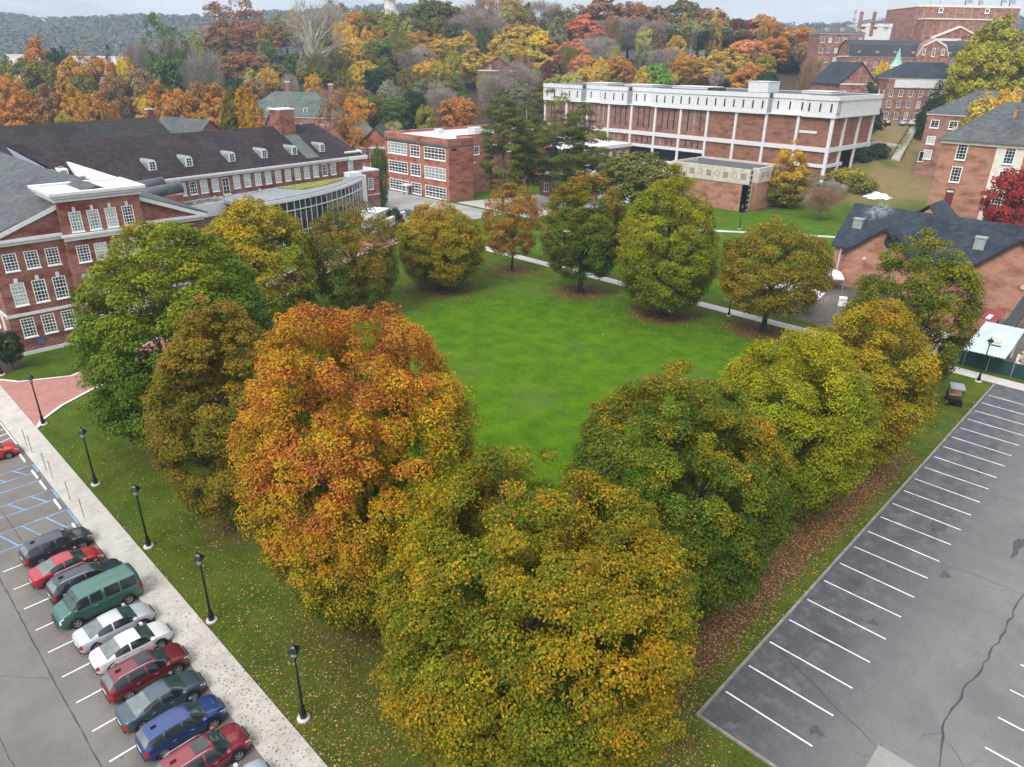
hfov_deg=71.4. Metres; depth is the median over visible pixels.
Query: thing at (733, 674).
kerb
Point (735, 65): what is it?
autumn tree
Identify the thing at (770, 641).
parking lines
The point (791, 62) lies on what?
conifer tree
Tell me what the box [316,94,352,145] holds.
thin tree
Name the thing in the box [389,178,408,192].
window
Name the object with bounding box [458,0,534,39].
bare tree
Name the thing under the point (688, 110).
window
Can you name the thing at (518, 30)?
autumn tree
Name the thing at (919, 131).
conifer tree
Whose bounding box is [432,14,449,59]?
autumn tree
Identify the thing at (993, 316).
maroon shed
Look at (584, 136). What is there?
pine tree
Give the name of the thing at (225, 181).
window
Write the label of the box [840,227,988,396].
maple tree
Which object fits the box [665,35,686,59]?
autumn tree
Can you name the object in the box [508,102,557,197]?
pine tree
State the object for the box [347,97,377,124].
thin tree
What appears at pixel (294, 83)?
bare tree
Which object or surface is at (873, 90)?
conifer tree
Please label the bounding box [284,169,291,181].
window
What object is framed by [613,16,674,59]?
bare tree
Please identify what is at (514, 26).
thin tree
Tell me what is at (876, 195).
white tarpaulin
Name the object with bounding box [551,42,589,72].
autumn tree
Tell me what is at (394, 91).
autumn tree
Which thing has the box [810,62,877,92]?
hill dormitory
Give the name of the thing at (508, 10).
autumn tree
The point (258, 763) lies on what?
parked car
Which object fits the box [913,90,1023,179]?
brick hall
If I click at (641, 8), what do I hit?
autumn tree
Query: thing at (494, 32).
thin tree
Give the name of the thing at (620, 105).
window
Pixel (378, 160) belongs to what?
columnar tree
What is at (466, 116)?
autumn tree
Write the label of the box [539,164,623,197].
classroom annex
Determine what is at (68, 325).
window
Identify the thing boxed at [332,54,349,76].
autumn tree
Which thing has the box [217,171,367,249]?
glass pavilion
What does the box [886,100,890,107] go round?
window
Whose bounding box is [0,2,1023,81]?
hillside forest
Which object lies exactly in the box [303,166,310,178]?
window
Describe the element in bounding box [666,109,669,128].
window
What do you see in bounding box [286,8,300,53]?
bare tree
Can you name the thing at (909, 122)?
parked suv
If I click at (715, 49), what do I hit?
thin tree
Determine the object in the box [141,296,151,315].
window
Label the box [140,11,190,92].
thin tree
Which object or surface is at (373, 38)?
thin tree
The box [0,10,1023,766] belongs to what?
ground
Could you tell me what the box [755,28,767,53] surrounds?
autumn tree
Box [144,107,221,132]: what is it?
cross wing
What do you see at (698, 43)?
thin tree
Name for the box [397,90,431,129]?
autumn tree
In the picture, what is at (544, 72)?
thin tree
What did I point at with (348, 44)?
autumn tree
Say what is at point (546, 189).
window
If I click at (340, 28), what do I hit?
autumn tree
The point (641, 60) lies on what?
thin tree
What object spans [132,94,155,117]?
autumn tree
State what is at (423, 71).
thin tree
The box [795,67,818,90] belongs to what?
thin tree
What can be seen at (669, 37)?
thin tree
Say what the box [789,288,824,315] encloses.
canopy tent
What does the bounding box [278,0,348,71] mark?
white barked tree
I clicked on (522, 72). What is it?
bare tree
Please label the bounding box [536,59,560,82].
autumn tree
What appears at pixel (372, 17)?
autumn tree
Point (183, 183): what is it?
window
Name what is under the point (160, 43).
bare tree
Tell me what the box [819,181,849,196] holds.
bare tree
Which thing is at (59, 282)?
window
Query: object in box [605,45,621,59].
white barked tree
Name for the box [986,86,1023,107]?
autumn tree
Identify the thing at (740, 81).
thin tree
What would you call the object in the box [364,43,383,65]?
thin tree
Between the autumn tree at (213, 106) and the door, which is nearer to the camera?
the door
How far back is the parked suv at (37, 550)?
50.65 m
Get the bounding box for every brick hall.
[0,152,207,355]
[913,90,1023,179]
[925,101,1023,224]
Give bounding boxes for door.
[917,151,923,161]
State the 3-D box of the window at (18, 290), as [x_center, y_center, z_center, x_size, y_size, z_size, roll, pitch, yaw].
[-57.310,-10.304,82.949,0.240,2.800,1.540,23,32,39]
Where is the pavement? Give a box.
[0,385,327,766]
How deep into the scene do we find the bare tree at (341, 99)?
268.11 m
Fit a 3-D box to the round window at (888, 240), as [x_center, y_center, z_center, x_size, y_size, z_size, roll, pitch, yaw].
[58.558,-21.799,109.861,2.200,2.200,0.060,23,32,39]
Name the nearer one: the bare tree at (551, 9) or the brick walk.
the brick walk
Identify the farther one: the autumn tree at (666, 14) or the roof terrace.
the autumn tree at (666, 14)
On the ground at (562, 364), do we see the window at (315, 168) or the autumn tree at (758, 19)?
the autumn tree at (758, 19)
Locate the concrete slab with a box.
[866,745,914,766]
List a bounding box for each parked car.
[0,442,19,458]
[27,546,103,588]
[72,602,155,653]
[89,621,172,674]
[115,669,206,733]
[233,759,269,766]
[400,209,412,214]
[897,120,905,124]
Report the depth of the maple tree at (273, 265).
89.00 m
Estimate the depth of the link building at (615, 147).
227.18 m
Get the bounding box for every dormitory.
[250,80,352,127]
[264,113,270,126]
[334,118,371,148]
[358,123,388,185]
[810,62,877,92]
[836,39,1012,75]
[874,62,964,121]
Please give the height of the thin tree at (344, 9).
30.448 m
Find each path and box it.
[484,246,1023,390]
[543,227,834,237]
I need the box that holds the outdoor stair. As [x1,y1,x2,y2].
[890,124,915,161]
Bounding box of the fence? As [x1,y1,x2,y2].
[937,345,1023,379]
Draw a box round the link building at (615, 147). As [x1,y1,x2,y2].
[550,139,631,165]
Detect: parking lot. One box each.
[0,421,265,766]
[701,384,1023,766]
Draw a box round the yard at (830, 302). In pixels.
[724,282,1023,362]
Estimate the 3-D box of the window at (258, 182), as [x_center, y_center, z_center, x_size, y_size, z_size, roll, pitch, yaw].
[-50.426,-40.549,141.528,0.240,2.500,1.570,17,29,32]
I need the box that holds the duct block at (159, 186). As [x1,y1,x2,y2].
[135,177,184,203]
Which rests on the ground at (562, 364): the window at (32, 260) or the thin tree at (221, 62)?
the thin tree at (221, 62)
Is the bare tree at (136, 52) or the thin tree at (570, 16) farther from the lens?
the thin tree at (570, 16)
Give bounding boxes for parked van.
[51,563,143,628]
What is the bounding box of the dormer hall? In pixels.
[5,107,367,202]
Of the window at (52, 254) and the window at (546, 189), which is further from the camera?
the window at (546, 189)
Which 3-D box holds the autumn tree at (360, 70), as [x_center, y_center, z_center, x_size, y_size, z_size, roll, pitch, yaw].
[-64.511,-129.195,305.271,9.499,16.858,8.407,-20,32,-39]
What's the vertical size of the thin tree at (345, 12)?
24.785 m
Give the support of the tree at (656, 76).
on the ground at (562, 364)
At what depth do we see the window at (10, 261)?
81.44 m
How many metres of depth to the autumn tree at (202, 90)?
253.55 m
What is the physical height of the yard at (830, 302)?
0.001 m
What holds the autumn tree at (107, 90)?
on the ground at (562, 364)
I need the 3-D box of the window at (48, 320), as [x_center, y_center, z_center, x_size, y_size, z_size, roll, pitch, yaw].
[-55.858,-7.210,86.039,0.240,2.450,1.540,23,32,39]
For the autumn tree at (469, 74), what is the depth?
323.26 m
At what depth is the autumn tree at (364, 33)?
363.75 m
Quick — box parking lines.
[0,395,1023,766]
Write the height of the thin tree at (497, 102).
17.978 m
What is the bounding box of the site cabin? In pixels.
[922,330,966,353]
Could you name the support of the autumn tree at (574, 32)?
on the ground at (562, 364)
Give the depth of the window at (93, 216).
85.31 m
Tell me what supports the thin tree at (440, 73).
on the ground at (562, 364)
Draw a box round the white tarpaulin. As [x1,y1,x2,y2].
[862,191,890,199]
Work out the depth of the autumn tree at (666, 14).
392.73 m
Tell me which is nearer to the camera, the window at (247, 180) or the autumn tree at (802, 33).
the window at (247, 180)
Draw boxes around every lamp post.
[26,373,47,425]
[77,427,100,486]
[130,483,153,549]
[193,551,217,624]
[287,642,310,723]
[726,280,733,316]
[975,337,993,382]
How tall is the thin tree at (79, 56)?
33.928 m
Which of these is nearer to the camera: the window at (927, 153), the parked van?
the parked van
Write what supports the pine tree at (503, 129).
on the ground at (562, 364)
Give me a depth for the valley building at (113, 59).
639.52 m
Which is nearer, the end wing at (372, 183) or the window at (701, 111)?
the end wing at (372, 183)
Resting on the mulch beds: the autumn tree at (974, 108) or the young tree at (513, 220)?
the young tree at (513, 220)
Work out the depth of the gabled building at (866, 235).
109.32 m
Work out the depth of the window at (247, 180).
139.79 m
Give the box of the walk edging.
[0,241,396,427]
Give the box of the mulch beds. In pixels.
[0,205,884,397]
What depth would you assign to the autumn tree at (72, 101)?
240.35 m
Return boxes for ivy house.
[477,57,518,109]
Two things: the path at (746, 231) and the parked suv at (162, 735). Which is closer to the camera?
the parked suv at (162, 735)
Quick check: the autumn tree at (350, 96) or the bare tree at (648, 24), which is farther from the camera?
the bare tree at (648, 24)
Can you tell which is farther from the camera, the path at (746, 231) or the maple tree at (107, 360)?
the path at (746, 231)
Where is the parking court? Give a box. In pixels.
[381,190,501,222]
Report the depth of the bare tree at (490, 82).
285.61 m
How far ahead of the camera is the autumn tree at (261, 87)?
285.12 m
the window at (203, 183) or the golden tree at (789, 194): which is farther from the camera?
the golden tree at (789, 194)
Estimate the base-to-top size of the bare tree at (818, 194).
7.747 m
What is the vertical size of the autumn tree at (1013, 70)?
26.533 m
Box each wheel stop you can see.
[39,480,47,490]
[53,499,61,509]
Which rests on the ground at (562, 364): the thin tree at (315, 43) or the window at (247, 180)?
the thin tree at (315, 43)
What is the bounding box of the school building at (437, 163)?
[383,123,550,201]
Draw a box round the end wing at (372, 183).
[358,166,380,206]
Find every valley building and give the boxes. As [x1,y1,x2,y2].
[6,54,43,83]
[72,56,121,80]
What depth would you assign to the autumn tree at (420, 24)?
366.65 m
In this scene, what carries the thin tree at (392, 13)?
on the ground at (562, 364)
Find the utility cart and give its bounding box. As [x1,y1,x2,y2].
[944,382,965,406]
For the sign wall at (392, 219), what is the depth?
149.04 m
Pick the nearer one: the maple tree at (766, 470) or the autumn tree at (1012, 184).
the maple tree at (766, 470)
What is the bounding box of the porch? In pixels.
[400,183,412,194]
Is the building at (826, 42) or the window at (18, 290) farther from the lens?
the building at (826, 42)
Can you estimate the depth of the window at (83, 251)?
85.62 m
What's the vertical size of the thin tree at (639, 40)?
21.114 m
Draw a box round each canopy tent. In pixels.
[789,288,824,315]
[825,269,844,292]
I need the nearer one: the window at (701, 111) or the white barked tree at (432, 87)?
the window at (701, 111)
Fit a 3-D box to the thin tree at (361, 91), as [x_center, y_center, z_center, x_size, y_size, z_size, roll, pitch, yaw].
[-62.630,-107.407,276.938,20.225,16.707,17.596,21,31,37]
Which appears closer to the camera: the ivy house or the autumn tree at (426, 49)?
the ivy house
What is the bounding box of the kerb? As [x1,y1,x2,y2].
[695,383,995,766]
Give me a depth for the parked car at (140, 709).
38.75 m
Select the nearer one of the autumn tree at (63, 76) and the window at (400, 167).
the window at (400, 167)
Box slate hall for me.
[0,117,170,156]
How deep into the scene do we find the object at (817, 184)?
188.02 m
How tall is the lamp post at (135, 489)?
5.600 m
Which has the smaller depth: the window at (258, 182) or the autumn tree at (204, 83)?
the window at (258, 182)
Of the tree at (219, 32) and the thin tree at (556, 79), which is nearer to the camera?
the thin tree at (556, 79)
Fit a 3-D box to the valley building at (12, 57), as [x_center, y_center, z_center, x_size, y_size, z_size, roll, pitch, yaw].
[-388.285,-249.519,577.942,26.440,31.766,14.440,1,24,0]
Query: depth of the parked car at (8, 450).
63.51 m
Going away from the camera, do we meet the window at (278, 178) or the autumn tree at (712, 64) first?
the window at (278, 178)
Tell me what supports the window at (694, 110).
in the library
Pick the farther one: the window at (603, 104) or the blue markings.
the window at (603, 104)
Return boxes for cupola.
[889,49,901,68]
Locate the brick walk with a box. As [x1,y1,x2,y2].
[0,239,398,425]
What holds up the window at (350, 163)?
in the dormer hall
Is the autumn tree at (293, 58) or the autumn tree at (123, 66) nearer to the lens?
the autumn tree at (123, 66)
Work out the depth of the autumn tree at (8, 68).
300.83 m
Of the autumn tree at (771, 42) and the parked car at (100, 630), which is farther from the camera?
the autumn tree at (771, 42)
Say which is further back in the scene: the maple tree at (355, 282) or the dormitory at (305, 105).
the dormitory at (305, 105)
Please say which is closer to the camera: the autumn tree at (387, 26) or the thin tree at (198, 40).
the thin tree at (198, 40)
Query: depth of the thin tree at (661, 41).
376.12 m
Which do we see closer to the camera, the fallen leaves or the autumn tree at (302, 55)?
the fallen leaves
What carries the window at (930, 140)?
in the brick hall at (942, 120)
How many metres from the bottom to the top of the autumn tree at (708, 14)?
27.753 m
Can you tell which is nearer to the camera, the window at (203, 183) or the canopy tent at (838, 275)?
the canopy tent at (838, 275)
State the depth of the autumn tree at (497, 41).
342.75 m
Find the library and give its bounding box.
[543,81,883,187]
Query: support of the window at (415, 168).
in the school building at (437, 163)
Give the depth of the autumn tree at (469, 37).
348.72 m
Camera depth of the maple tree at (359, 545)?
37.68 m
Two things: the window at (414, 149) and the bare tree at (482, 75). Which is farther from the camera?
the bare tree at (482, 75)
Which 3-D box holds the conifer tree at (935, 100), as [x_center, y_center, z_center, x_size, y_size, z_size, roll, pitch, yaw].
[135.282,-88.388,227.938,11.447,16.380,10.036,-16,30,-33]
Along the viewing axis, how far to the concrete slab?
37.12 m
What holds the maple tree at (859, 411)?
on the ground at (562, 364)
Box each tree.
[0,56,47,103]
[0,72,32,124]
[0,86,45,125]
[19,59,65,116]
[22,35,58,85]
[28,83,71,123]
[44,45,69,90]
[53,56,87,102]
[53,112,74,122]
[56,83,87,121]
[63,72,100,114]
[64,219,284,455]
[73,48,109,99]
[76,91,120,120]
[81,56,125,114]
[96,71,140,118]
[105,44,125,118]
[115,54,136,112]
[122,37,161,78]
[125,68,160,117]
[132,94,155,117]
[139,293,307,525]
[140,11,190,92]
[140,94,158,115]
[142,80,180,119]
[153,33,201,77]
[158,55,185,101]
[160,87,204,118]
[177,50,226,92]
[179,25,214,90]
[179,80,214,116]
[192,194,320,327]
[193,83,230,129]
[194,78,220,101]
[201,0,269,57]
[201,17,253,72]
[201,50,230,90]
[218,51,271,80]
[220,85,246,129]
[221,78,253,100]
[225,299,488,635]
[226,22,287,54]
[233,84,264,128]
[238,67,250,79]
[240,77,276,105]
[243,69,259,101]
[255,26,269,52]
[256,39,275,62]
[256,63,296,91]
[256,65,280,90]
[257,36,275,63]
[267,15,304,55]
[276,19,333,51]
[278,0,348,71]
[280,73,299,91]
[283,52,300,74]
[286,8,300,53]
[289,9,302,54]
[293,67,335,92]
[295,52,308,73]
[303,38,322,51]
[303,73,322,91]
[304,51,328,84]
[305,197,401,312]
[306,26,324,49]
[313,87,327,95]
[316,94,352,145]
[317,47,346,81]
[317,88,346,106]
[318,0,346,39]
[326,47,346,87]
[328,84,371,107]
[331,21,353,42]
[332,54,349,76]
[333,68,358,93]
[334,8,346,33]
[334,37,365,65]
[339,26,358,54]
[339,101,368,163]
[343,10,370,40]
[343,91,360,116]
[347,60,380,95]
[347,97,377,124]
[349,42,366,64]
[351,61,371,94]
[356,10,390,39]
[358,93,389,128]
[360,25,372,41]
[360,39,407,69]
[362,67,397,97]
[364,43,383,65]
[365,25,384,53]
[366,443,703,766]
[370,143,388,206]
[371,96,395,123]
[373,14,407,53]
[375,96,415,129]
[376,79,401,125]
[377,54,395,71]
[381,7,395,16]
[383,121,402,130]
[384,66,425,107]
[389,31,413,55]
[391,38,411,69]
[393,17,432,42]
[395,68,419,96]
[395,197,488,289]
[396,0,471,38]
[396,46,440,72]
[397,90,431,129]
[398,18,415,43]
[401,59,418,81]
[403,30,441,56]
[411,45,429,63]
[411,76,452,120]
[412,58,452,86]
[415,104,436,128]
[421,25,432,40]
[424,87,459,127]
[425,53,441,73]
[426,37,471,66]
[427,79,444,126]
[429,59,453,87]
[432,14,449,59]
[435,96,478,126]
[443,74,467,105]
[444,49,462,80]
[448,9,507,51]
[452,14,469,41]
[453,90,474,116]
[454,30,478,54]
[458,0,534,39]
[458,43,472,69]
[460,48,490,88]
[462,49,476,85]
[473,0,485,52]
[476,27,491,54]
[476,72,490,93]
[476,92,530,210]
[477,72,517,123]
[480,181,544,269]
[481,33,525,61]
[488,88,500,123]
[492,28,507,53]
[495,59,542,95]
[496,41,510,62]
[497,82,531,125]
[498,25,542,53]
[499,0,531,37]
[507,23,521,42]
[508,50,553,73]
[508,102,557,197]
[509,88,590,207]
[512,53,533,77]
[516,33,532,51]
[519,2,536,20]
[519,18,540,36]
[521,72,544,106]
[524,31,560,61]
[525,0,564,30]
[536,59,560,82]
[538,170,630,291]
[539,4,576,35]
[539,34,568,58]
[540,64,560,82]
[545,16,568,64]
[545,74,561,82]
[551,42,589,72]
[552,2,594,41]
[555,103,612,206]
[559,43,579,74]
[560,71,582,82]
[561,357,801,623]
[563,13,608,52]
[565,54,596,81]
[569,0,642,53]
[569,14,587,42]
[576,65,604,82]
[579,36,619,57]
[589,17,650,55]
[590,53,608,69]
[592,57,610,81]
[595,150,691,207]
[603,13,621,50]
[604,55,635,83]
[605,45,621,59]
[609,1,655,59]
[610,27,622,54]
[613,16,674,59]
[613,162,722,315]
[632,41,650,67]
[632,65,652,83]
[634,25,652,66]
[644,5,673,57]
[645,61,674,85]
[647,45,682,76]
[650,15,667,57]
[659,0,709,50]
[662,23,678,50]
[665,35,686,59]
[667,18,747,56]
[667,54,704,85]
[667,69,678,85]
[679,12,688,55]
[683,58,699,75]
[684,16,703,56]
[687,7,730,58]
[695,50,732,84]
[704,10,724,53]
[706,325,885,517]
[708,47,730,56]
[709,67,725,85]
[715,214,837,330]
[716,46,750,86]
[716,56,732,86]
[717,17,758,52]
[721,18,728,49]
[727,39,768,64]
[729,61,767,88]
[732,73,751,87]
[733,14,779,52]
[746,49,759,62]
[751,23,790,51]
[753,52,776,79]
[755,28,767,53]
[755,36,792,67]
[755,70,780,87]
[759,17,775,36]
[766,139,810,207]
[768,37,802,70]
[776,26,816,54]
[789,40,807,77]
[791,296,943,466]
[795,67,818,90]
[796,52,825,90]
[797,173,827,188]
[798,186,843,219]
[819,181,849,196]
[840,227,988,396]
[865,80,886,133]
[873,60,889,78]
[914,80,945,129]
[941,13,1023,96]
[943,40,1012,103]
[956,35,972,40]
[960,91,1021,125]
[978,166,1023,225]
[984,42,1023,90]
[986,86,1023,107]
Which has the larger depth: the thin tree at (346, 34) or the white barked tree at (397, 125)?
the thin tree at (346, 34)
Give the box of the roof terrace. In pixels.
[184,188,278,245]
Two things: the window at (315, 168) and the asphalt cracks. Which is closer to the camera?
the asphalt cracks
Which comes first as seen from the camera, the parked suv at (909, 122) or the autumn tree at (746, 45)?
the parked suv at (909, 122)
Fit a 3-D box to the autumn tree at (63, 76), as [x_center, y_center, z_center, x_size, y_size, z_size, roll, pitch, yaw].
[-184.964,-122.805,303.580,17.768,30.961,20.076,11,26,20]
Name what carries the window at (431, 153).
in the school building at (437, 163)
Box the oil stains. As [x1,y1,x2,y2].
[716,431,1023,736]
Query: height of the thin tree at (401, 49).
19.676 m
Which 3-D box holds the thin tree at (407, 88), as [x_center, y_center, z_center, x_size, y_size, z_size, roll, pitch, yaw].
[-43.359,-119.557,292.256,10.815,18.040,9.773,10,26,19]
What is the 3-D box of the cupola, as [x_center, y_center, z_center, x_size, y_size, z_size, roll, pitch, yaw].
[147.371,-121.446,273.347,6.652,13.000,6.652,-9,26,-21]
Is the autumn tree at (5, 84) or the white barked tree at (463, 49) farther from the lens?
the white barked tree at (463, 49)
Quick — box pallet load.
[837,296,847,306]
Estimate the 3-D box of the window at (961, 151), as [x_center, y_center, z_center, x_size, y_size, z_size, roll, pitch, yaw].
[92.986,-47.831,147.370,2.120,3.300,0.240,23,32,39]
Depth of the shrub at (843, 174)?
199.67 m
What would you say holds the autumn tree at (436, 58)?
on the ground at (562, 364)
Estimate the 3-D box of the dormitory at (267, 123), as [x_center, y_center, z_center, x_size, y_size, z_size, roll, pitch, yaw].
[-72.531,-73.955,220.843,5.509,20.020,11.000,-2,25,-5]
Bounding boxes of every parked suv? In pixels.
[18,526,93,566]
[45,558,122,604]
[100,642,189,703]
[134,694,226,761]
[156,722,250,766]
[905,120,914,124]
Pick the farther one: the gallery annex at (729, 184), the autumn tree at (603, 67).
the autumn tree at (603, 67)
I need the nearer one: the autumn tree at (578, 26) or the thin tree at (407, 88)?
the thin tree at (407, 88)
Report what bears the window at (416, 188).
in the school building at (437, 163)
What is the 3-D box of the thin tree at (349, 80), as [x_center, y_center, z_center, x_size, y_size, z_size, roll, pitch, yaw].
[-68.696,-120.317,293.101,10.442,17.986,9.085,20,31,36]
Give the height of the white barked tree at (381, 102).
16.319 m
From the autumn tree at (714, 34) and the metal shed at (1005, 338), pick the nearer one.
the metal shed at (1005, 338)
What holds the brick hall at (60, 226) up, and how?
on the ground at (562, 364)
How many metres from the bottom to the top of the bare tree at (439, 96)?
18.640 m
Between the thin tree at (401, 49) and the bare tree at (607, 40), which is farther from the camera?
the bare tree at (607, 40)
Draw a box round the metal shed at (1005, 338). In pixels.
[964,321,1023,363]
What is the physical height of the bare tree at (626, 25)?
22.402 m
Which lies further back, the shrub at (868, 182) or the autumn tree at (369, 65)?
the autumn tree at (369, 65)
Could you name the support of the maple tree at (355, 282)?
on the ground at (562, 364)
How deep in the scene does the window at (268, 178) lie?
143.39 m
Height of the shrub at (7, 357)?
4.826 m
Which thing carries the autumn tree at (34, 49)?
on the ground at (562, 364)
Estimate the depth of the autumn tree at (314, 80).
290.40 m
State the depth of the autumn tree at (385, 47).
337.38 m
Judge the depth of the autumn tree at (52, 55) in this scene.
309.02 m
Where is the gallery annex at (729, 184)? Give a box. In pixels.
[671,156,779,211]
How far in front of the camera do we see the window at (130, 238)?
89.37 m
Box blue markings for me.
[0,451,78,552]
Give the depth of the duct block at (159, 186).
117.74 m
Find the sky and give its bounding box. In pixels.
[0,0,1023,27]
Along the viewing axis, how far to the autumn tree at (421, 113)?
254.43 m
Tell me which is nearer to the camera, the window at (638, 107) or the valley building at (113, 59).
the window at (638, 107)
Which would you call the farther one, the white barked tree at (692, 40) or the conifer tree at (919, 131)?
the white barked tree at (692, 40)
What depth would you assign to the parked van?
45.54 m
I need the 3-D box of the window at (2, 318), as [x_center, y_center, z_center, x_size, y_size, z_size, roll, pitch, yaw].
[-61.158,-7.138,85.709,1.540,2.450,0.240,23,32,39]
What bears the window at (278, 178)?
in the dormer hall
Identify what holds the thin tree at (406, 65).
on the ground at (562, 364)
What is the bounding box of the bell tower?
[382,0,398,18]
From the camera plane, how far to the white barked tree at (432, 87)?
277.39 m
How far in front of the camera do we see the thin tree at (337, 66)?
314.50 m
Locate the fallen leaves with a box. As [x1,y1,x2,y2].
[0,255,978,766]
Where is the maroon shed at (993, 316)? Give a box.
[925,302,1005,352]
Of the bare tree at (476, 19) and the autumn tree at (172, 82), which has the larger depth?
the bare tree at (476, 19)
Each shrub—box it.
[0,330,24,368]
[385,207,404,226]
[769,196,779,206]
[825,167,870,184]
[842,174,879,192]
[853,146,875,162]
[868,142,891,157]
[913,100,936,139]
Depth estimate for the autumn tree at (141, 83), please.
280.14 m
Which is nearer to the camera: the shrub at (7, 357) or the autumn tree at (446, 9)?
the shrub at (7, 357)
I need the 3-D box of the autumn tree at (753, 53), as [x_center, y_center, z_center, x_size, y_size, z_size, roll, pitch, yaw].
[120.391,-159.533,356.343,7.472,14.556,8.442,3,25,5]
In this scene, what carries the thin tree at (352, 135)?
on the ground at (562, 364)
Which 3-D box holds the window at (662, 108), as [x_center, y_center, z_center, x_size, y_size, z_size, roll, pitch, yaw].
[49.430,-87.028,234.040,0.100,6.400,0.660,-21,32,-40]
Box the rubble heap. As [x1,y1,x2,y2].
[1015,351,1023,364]
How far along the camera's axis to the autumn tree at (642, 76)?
316.36 m
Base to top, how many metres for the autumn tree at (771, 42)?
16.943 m
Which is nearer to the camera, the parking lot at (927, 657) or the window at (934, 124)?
the parking lot at (927, 657)
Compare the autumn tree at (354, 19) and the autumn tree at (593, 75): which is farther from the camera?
the autumn tree at (354, 19)
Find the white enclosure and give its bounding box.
[361,207,388,227]
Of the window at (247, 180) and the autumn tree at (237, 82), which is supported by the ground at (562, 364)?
the autumn tree at (237, 82)
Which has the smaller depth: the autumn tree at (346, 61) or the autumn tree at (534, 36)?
the autumn tree at (346, 61)
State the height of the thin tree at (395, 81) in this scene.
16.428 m
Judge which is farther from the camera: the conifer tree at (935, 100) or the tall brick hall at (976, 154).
the conifer tree at (935, 100)
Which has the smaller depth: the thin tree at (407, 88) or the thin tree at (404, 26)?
the thin tree at (407, 88)
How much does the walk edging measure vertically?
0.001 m
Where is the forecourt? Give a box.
[457,193,628,217]
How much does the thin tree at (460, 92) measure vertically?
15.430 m
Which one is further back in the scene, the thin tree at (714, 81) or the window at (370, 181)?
the thin tree at (714, 81)
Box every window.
[0,314,6,331]
[1,253,20,273]
[9,282,30,307]
[19,317,38,338]
[23,250,41,269]
[31,279,50,303]
[40,313,58,334]
[44,247,62,266]
[51,275,70,299]
[60,309,76,330]
[68,211,85,233]
[75,244,92,263]
[86,209,102,230]
[93,242,107,260]
[104,207,119,228]
[110,240,125,257]
[121,205,135,225]
[129,238,141,253]
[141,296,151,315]
[181,182,187,196]
[189,181,198,195]
[200,179,209,193]
[211,178,220,192]
[221,177,230,194]
[233,175,240,188]
[244,174,251,187]
[254,173,261,185]
[264,171,272,184]
[275,170,282,182]
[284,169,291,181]
[294,167,301,180]
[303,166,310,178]
[313,165,318,177]
[322,164,328,176]
[330,163,336,175]
[348,161,352,170]
[368,178,373,189]
[387,141,406,155]
[388,159,407,174]
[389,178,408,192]
[410,144,419,157]
[411,163,420,176]
[411,182,421,195]
[423,146,445,161]
[424,165,445,181]
[425,184,446,200]
[474,146,479,154]
[543,183,548,191]
[602,104,604,123]
[614,105,616,124]
[619,105,621,124]
[624,106,626,125]
[637,107,639,126]
[642,107,644,126]
[647,107,650,127]
[661,108,663,128]
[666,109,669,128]
[672,109,675,129]
[686,110,689,130]
[692,110,695,131]
[698,111,701,131]
[884,235,898,248]
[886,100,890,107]
[893,112,898,119]
[903,112,908,119]
[923,149,932,159]
[926,136,935,144]
[929,119,939,128]
[948,121,958,129]
[948,166,962,182]
[954,144,968,160]
[991,196,1001,206]
[1001,148,1016,165]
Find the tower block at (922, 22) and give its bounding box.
[884,0,1021,41]
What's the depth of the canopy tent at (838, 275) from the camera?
113.07 m
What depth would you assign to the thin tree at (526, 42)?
352.30 m
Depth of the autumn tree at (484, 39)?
364.49 m
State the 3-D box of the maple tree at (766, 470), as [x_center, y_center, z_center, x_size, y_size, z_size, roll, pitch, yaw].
[9.963,7.160,44.156,14.486,17.296,14.183,23,32,39]
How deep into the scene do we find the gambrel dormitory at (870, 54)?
302.96 m
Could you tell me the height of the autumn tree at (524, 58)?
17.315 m
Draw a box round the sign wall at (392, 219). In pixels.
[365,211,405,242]
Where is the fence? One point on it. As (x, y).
(1003, 367)
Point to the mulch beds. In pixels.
(5, 368)
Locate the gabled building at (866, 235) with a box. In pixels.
[831,199,1023,322]
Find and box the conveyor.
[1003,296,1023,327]
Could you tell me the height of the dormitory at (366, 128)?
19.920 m
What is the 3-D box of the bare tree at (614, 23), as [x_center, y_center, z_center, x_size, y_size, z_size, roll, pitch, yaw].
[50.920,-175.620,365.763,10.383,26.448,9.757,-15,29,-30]
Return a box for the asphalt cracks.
[0,494,1023,766]
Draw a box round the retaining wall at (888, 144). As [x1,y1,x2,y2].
[871,141,899,146]
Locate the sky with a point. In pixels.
(785, 11)
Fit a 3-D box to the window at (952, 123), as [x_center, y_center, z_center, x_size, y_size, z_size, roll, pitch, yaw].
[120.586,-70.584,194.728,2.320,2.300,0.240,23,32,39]

